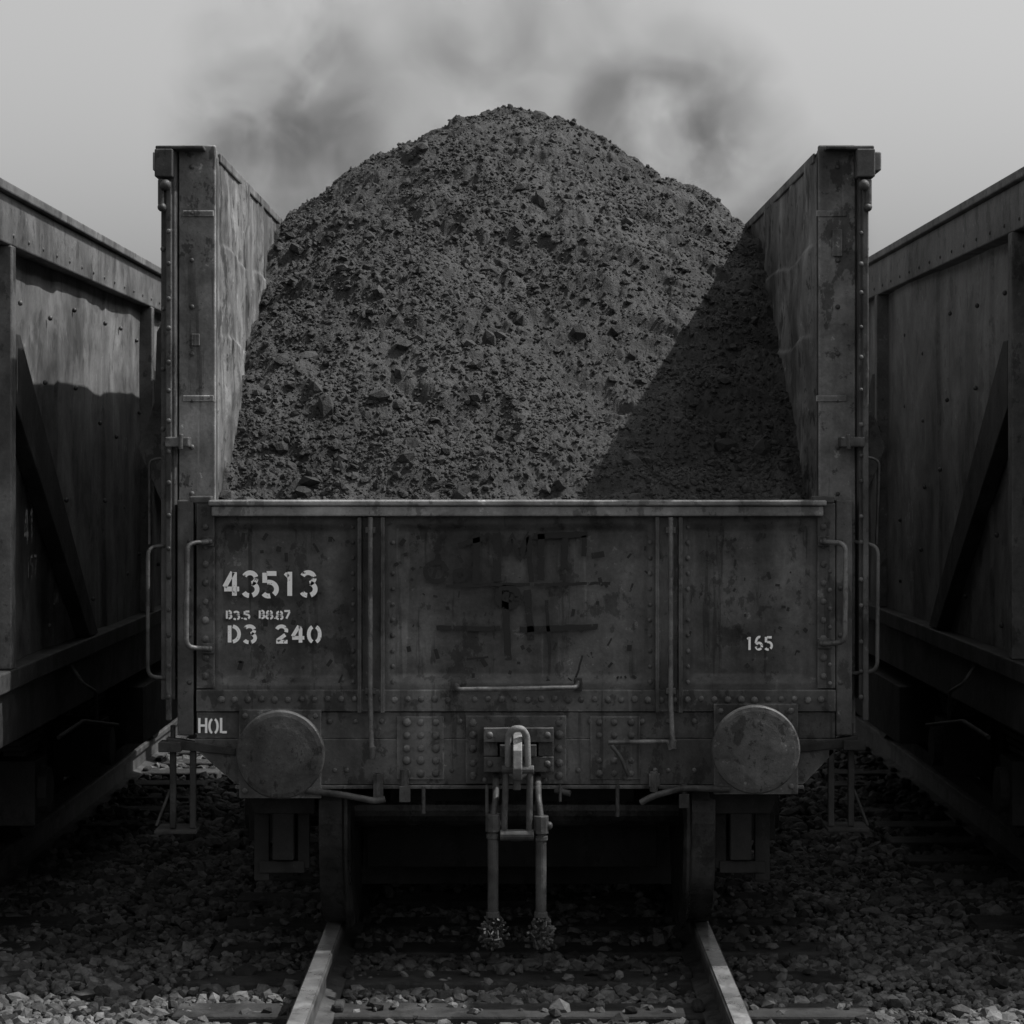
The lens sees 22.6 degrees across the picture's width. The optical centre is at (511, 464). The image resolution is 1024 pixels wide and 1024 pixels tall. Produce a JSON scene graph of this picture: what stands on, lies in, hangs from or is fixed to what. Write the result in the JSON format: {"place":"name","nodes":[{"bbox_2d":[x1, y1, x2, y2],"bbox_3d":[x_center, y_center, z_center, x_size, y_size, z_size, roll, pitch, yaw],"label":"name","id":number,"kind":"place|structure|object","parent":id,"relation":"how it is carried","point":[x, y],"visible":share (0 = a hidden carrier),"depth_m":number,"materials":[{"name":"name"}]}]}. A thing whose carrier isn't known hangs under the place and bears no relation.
{"place":"outdoors","nodes":[
{"label":"outdoors","id":0,"kind":"place"},
{"bbox_2d":[0,0,1023,266],"label":"sky","id":1,"kind":"structure","parent":0,"point":[727,99],"materials":[{"name":"grey"}]},
{"label":"ground","id":2,"kind":"structure","parent":0,"visible":0},
{"bbox_2d":[0,718,221,984],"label":"railway track","id":3,"kind":"structure","parent":2,"relation":"on","point":[20,855],"depth_m":14.37,"materials":[{"name":"metal"}]},
{"bbox_2d":[0,178,176,842],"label":"coal wagon","id":4,"kind":"object","parent":3,"relation":"on","point":[82,704],"visible":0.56,"depth_m":11.72,"materials":[{"name":"metal"}]},
{"bbox_2d":[0,735,1023,1023],"bbox_3d":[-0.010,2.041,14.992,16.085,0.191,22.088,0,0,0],"label":"ballast gravel","id":5,"kind":"structure","parent":2,"relation":"on","point":[196,879],"depth_m":11.23,"materials":[{"name":"grey gravel"}]},
{"bbox_2d":[171,826,872,1023],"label":"railway track","id":6,"kind":"structure","parent":2,"relation":"on","point":[699,948],"depth_m":10.16,"materials":[{"name":"metal"}]},
{"bbox_2d":[310,789,715,928],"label":"wheelsets","id":7,"kind":"object","parent":6,"relation":"on","point":[340,823],"visible":0.27,"depth_m":10.48,"materials":[{"name":"metal"}]},
{"bbox_2d":[245,789,778,883],"bbox_3d":[0.000,1.375,13.465,2.300,0.950,6.670,0,0,0],"label":"underframe","id":8,"kind":"object","parent":7,"relation":"on","point":[459,854],"visible":0.29,"depth_m":10.95,"materials":[{"name":"metal"}]},
{"bbox_2d":[195,503,836,797],"bbox_3d":[0.018,0.723,10.040,2.512,1.148,0.160,0,0,0],"label":"end framing","id":9,"kind":"object","parent":7,"relation":"on","point":[345,737],"visible":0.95,"depth_m":9.99,"materials":[{"name":"paint"}]},
{"bbox_2d":[154,725,235,833],"bbox_3d":[-1.234,1.225,10.040,0.312,0.418,0.200,0,0,0],"label":"step iron","id":10,"kind":"object","parent":9,"relation":"attached to","point":[172,744],"visible":0.98,"depth_m":9.99,"materials":[{"name":"black metal"}]},
{"bbox_2d":[155,790,169,825],"bbox_3d":[-1.359,1.336,9.975,0.058,0.138,0.061,0,0,0],"label":"step brace","id":11,"kind":"object","parent":10,"relation":"attached to","point":[162,808],"visible":1,"depth_m":9.97,"materials":[{"name":"black metal"}]},
{"bbox_2d":[183,539,211,650],"bbox_3d":[-1.220,0.506,9.937,0.118,0.438,0.023,0,0,-34],"label":"handrail","id":12,"kind":"object","parent":9,"relation":"attached to","point":[189,545],"visible":1,"depth_m":9.90,"materials":[{"name":"metal"}]},
{"bbox_2d":[198,718,226,733],"bbox_3d":[-1.168,1.018,9.985,0.112,0.062,0.001,0,0,0],"label":"corner stencil","id":13,"kind":"object","parent":9,"relation":"attached to","point":[200,725],"visible":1,"depth_m":9.98,"materials":[{"name":"white paint"}]},
{"bbox_2d":[236,710,324,798],"bbox_3d":[-0.866,1.083,9.766,0.332,0.332,0.428,0,0,0],"label":"buffer","id":14,"kind":"object","parent":9,"relation":"attached to","point":[280,754],"visible":1,"depth_m":9.56,"materials":[{"name":"metal"}]},
{"bbox_2d":[306,787,385,803],"bbox_3d":[-0.644,1.284,9.945,0.310,0.062,0.035,0,0,4],"label":"air pipe","id":15,"kind":"object","parent":9,"relation":"attached to","point":[350,796],"visible":0.94,"depth_m":9.93,"materials":[{"name":"metal"}]},
{"bbox_2d":[368,517,373,746],"bbox_3d":[-0.547,0.670,9.947,0.020,0.934,0.037,0,0,-28],"label":"vertical rod","id":16,"kind":"object","parent":9,"relation":"attached to","point":[370,635],"visible":1,"depth_m":9.95,"materials":[{"name":"metal"}]},
{"bbox_2d":[490,773,498,813],"bbox_3d":[-0.067,1.271,9.884,0.035,0.154,0.274,0,0,0],"label":"hose pipe","id":17,"kind":"object","parent":9,"relation":"attached to","point":[495,799],"visible":0.98,"depth_m":9.79,"materials":[{"name":"metal"}]},
{"bbox_2d":[486,813,500,918],"bbox_3d":[-0.064,1.527,9.760,0.074,0.396,0.060,0,0,0],"label":"brake hose","id":18,"kind":"object","parent":17,"relation":"hanging from","point":[493,824],"visible":1,"depth_m":9.74,"materials":[{"name":"rubber"}]},
{"bbox_2d":[477,916,509,950],"bbox_3d":[-0.074,1.781,9.760,0.113,0.135,0.114,0,0,-28],"label":"frayed hose end","id":19,"kind":"object","parent":18,"relation":"attached to","point":[492,933],"visible":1,"depth_m":9.74,"materials":[{"name":"metal"}]},
{"bbox_2d":[138,146,885,734],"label":"corner posts","id":20,"kind":"object","parent":9,"relation":"on","point":[178,532],"visible":0.98,"depth_m":9.98,"materials":[{"name":"metal"}]},
{"bbox_2d":[148,457,160,543],"bbox_3d":[-1.405,0.140,10.100,0.061,0.346,0.012,0,0,0],"label":"handrail","id":21,"kind":"object","parent":20,"relation":"attached to","point":[149,497],"visible":0.91,"depth_m":10.10,"materials":[{"name":"metal"}]},
{"bbox_2d":[146,544,176,680],"bbox_3d":[-1.370,0.574,9.996,0.125,0.539,0.023,0,0,-25],"label":"handrail","id":22,"kind":"object","parent":20,"relation":"attached to","point":[148,552],"visible":1,"depth_m":9.96,"materials":[{"name":"metal"}]},
{"bbox_2d":[160,164,863,699],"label":"post bolts","id":23,"kind":"object","parent":20,"relation":"attached to","point":[168,482],"visible":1,"depth_m":9.97,"materials":[{"name":"metal"}]},
{"bbox_2d":[852,540,879,674],"bbox_3d":[1.381,0.559,9.996,0.118,0.531,0.023,0,0,28],"label":"handrail","id":24,"kind":"object","parent":20,"relation":"attached to","point":[877,613],"visible":1,"depth_m":9.96,"materials":[{"name":"metal"}]},
{"bbox_2d":[869,456,880,543],"bbox_3d":[1.418,0.136,10.100,0.072,0.353,0.012,0,0,0],"label":"handrail","id":25,"kind":"object","parent":20,"relation":"attached to","point":[876,460],"visible":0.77,"depth_m":10.10,"materials":[{"name":"metal"}]},
{"bbox_2d":[197,516,834,689],"bbox_3d":[0.016,0.539,10.021,2.492,0.680,0.045,0,0,0],"label":"end plate","id":26,"kind":"object","parent":9,"relation":"attached to","point":[620,614],"visible":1,"depth_m":10.02,"materials":[{"name":"paint"}]},
{"bbox_2d":[226,610,289,619],"bbox_3d":[-0.992,0.586,10.004,0.252,0.041,0.001,0,0,0],"label":"date stencil","id":27,"kind":"object","parent":26,"relation":"attached to","point":[262,614],"visible":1,"depth_m":10.00,"materials":[{"name":"white paint"}]},
{"bbox_2d":[223,570,317,597],"bbox_3d":[-0.946,0.466,10.004,0.372,0.110,0.001,0,0,0],"label":"number stencil","id":28,"kind":"object","parent":26,"relation":"attached to","point":[233,577],"visible":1,"depth_m":10.00,"materials":[{"name":"white paint"}]},
{"bbox_2d":[228,624,321,643],"bbox_3d":[-0.927,0.661,10.004,0.367,0.077,0.001,0,0,0],"label":"load stencil","id":29,"kind":"object","parent":26,"relation":"attached to","point":[300,638],"visible":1,"depth_m":10.00,"materials":[{"name":"white paint"}]},
{"bbox_2d":[225,531,807,682],"bbox_3d":[0.018,0.568,10.005,2.280,0.620,0.001,0,0,0],"label":"old graffiti","id":30,"kind":"object","parent":26,"relation":"attached to","point":[506,588],"visible":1,"depth_m":10.01,"materials":[{"name":"black paint"}]},
{"bbox_2d":[747,636,772,650],"bbox_3d":[0.968,0.697,10.004,0.103,0.058,0.001,0,0,0],"label":"stencil","id":31,"kind":"object","parent":26,"relation":"attached to","point":[757,643],"visible":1,"depth_m":10.00,"materials":[{"name":"white paint"}]},
{"bbox_2d":[202,527,829,758],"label":"rod clips","id":32,"kind":"object","parent":9,"relation":"attached to","point":[372,750],"visible":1,"depth_m":9.96,"materials":[{"name":"metal"}]},
{"bbox_2d":[454,680,579,691],"bbox_3d":[0.019,0.856,9.945,0.496,0.050,0.059,0,0,0],"label":"handrail","id":33,"kind":"object","parent":32,"relation":"attached to","point":[576,685],"visible":1,"depth_m":9.92,"materials":[{"name":"metal"}]},
{"bbox_2d":[608,739,671,749],"bbox_3d":[0.500,1.087,9.950,0.251,0.042,0.018,0,0,0],"label":"uncoupling lever","id":34,"kind":"object","parent":32,"relation":"attached to","point":[645,741],"visible":1,"depth_m":9.94,"materials":[{"name":"metal"}]},
{"bbox_2d":[610,745,630,776],"bbox_3d":[0.420,1.147,9.933,0.080,0.125,0.020,0,0,9],"label":"lever arm","id":35,"kind":"object","parent":34,"relation":"attached to","point":[619,756],"visible":1,"depth_m":9.93},
{"bbox_2d":[668,517,674,739],"bbox_3d":[0.621,0.649,9.947,0.020,0.892,0.037,0,0,-28],"label":"vertical rod","id":36,"kind":"object","parent":32,"relation":"attached to","point":[670,632],"visible":1,"depth_m":9.95,"materials":[{"name":"metal"}]},
{"bbox_2d":[153,145,880,732],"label":"side walls","id":37,"kind":"structure","parent":9,"relation":"on","point":[197,371],"depth_m":10.06,"materials":[{"name":"metal"}]},
{"bbox_2d":[217,157,280,499],"bbox_3d":[-1.138,-0.419,12.150,0.050,1.598,4.100,0,0,0],"label":"wall lining","id":38,"kind":"object","parent":37,"relation":"attached to","point":[247,224],"depth_m":10.48,"materials":[{"name":"metal"}]},
{"bbox_2d":[219,104,809,499],"bbox_3d":[0.014,-0.826,13.434,2.368,2.111,6.782,0,0,0],"label":"coal heap","id":39,"kind":"object","parent":37,"relation":"in","point":[508,302],"visible":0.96,"depth_m":11.10,"materials":[{"name":"black stone"}]},
{"bbox_2d":[183,210,846,400],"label":"post straps","id":40,"kind":"object","parent":37,"relation":"attached to","point":[836,242],"visible":1,"depth_m":10.05,"materials":[{"name":"metal"}]},
{"bbox_2d":[748,157,816,499],"bbox_3d":[1.180,-0.419,12.150,0.046,1.598,4.100,0,0,0],"label":"wall lining","id":41,"kind":"object","parent":37,"relation":"attached to","point":[783,228],"depth_m":10.61,"materials":[{"name":"metal"}]},
{"bbox_2d":[202,524,831,793],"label":"rivets","id":42,"kind":"object","parent":9,"relation":"attached to","point":[559,734],"visible":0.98,"depth_m":9.97,"materials":[{"name":"metal"}]},
{"bbox_2d":[208,500,826,515],"bbox_3d":[0.021,0.168,10.011,2.402,0.062,0.147,0,0,0],"label":"top rim","id":43,"kind":"object","parent":9,"relation":"attached to","point":[517,507],"visible":1,"depth_m":9.95,"materials":[{"name":"metal"}]},
{"bbox_2d":[513,732,521,779],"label":"hook point","id":44,"kind":"structure","parent":9,"relation":"attached to","point":[517,755],"depth_m":9.70,"materials":[{"name":"metal"}]},
{"bbox_2d":[484,726,552,771],"bbox_3d":[0.025,1.102,9.909,0.270,0.172,0.119,0,0,0],"label":"draw gear","id":45,"kind":"object","parent":9,"relation":"attached to","point":[541,761],"visible":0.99,"depth_m":9.90,"materials":[{"name":"metal"}]},
{"bbox_2d":[500,765,533,840],"bbox_3d":[0.019,1.287,9.750,0.130,0.288,0.043,0,0,0],"label":"coupling screw","id":46,"kind":"object","parent":45,"relation":"attached to","point":[516,835],"visible":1,"depth_m":9.73,"materials":[{"name":"metal"}]},
{"bbox_2d":[501,774,532,830],"bbox_3d":[0.020,1.293,9.750,0.123,0.279,0.026,0,0,0],"label":"coupling shackle","id":47,"kind":"object","parent":46,"relation":"attached to","point":[529,802],"visible":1,"depth_m":9.74,"materials":[{"name":"metal"}]},
{"bbox_2d":[505,725,530,778],"bbox_3d":[0.023,1.093,9.740,0.100,0.208,0.046,0,0,0],"label":"coupling ring","id":48,"kind":"object","parent":46,"relation":"attached to","point":[511,731],"visible":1,"depth_m":9.74,"materials":[{"name":"metal"}]},
{"bbox_2d":[373,769,688,816],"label":"fittings","id":49,"kind":"object","parent":9,"relation":"attached to","point":[405,786],"visible":0.98,"depth_m":9.94,"materials":[{"name":"metal"}]},
{"bbox_2d":[535,773,543,815],"bbox_3d":[0.105,1.275,9.884,0.035,0.161,0.274,0,0,0],"label":"hose pipe","id":50,"kind":"object","parent":9,"relation":"attached to","point":[538,802],"visible":0.95,"depth_m":9.79,"materials":[{"name":"metal"}]},
{"bbox_2d":[533,815,552,918],"bbox_3d":[0.119,1.531,9.760,0.074,0.388,0.060,0,0,0],"label":"brake hose","id":51,"kind":"object","parent":50,"relation":"hanging from","point":[542,825],"visible":1,"depth_m":9.74,"materials":[{"name":"rubber"}]},
{"bbox_2d":[526,916,555,950],"bbox_3d":[0.112,1.781,9.759,0.103,0.137,0.120,0,0,40],"label":"frayed hose end","id":52,"kind":"object","parent":51,"relation":"attached to","point":[541,927],"visible":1,"depth_m":9.74,"materials":[{"name":"metal"}]},
{"bbox_2d":[554,787,570,796],"bbox_3d":[0.197,1.272,9.960,0.066,0.034,0.024,0,0,19],"label":"long pipe","id":53,"kind":"object","parent":9,"relation":"attached to","point":[565,792],"visible":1,"depth_m":9.95,"materials":[{"name":"metal"}]},
{"bbox_2d":[639,785,729,804],"bbox_3d":[0.669,1.283,9.948,0.352,0.081,0.040,0,0,-2],"label":"air pipe","id":54,"kind":"object","parent":9,"relation":"attached to","point":[670,791],"visible":1,"depth_m":9.94,"materials":[{"name":"metal"}]},
{"bbox_2d":[711,705,799,793],"bbox_3d":[0.911,1.064,9.766,0.332,0.332,0.428,0,0,0],"label":"buffer","id":55,"kind":"object","parent":9,"relation":"attached to","point":[755,749],"visible":1,"depth_m":9.56,"materials":[{"name":"metal"}]},
{"bbox_2d":[820,539,848,645],"bbox_3d":[1.251,0.496,9.937,0.118,0.418,0.023,0,0,34],"label":"handrail","id":56,"kind":"object","parent":9,"relation":"attached to","point":[843,639],"visible":1,"depth_m":9.90,"materials":[{"name":"metal"}]},
{"bbox_2d":[800,723,869,831],"bbox_3d":[1.234,1.217,10.040,0.312,0.418,0.200,0,0,0],"label":"step iron","id":57,"kind":"object","parent":9,"relation":"attached to","point":[850,744],"visible":0.92,"depth_m":9.99,"materials":[{"name":"black metal"}]},
{"bbox_2d":[854,790,868,825],"bbox_3d":[1.359,1.336,9.975,0.058,0.138,0.061,0,0,0],"label":"step brace","id":58,"kind":"object","parent":57,"relation":"attached to","point":[861,808],"visible":1,"depth_m":9.97,"materials":[{"name":"black metal"}]},
{"bbox_2d":[823,715,1023,957],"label":"railway track","id":59,"kind":"structure","parent":2,"relation":"on","point":[974,823],"depth_m":14.11,"materials":[{"name":"metal"}]},
{"bbox_2d":[855,167,1023,836],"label":"coal wagon","id":60,"kind":"object","parent":59,"relation":"on","point":[946,370],"visible":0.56,"depth_m":12.36,"materials":[{"name":"metal"}]}
]}

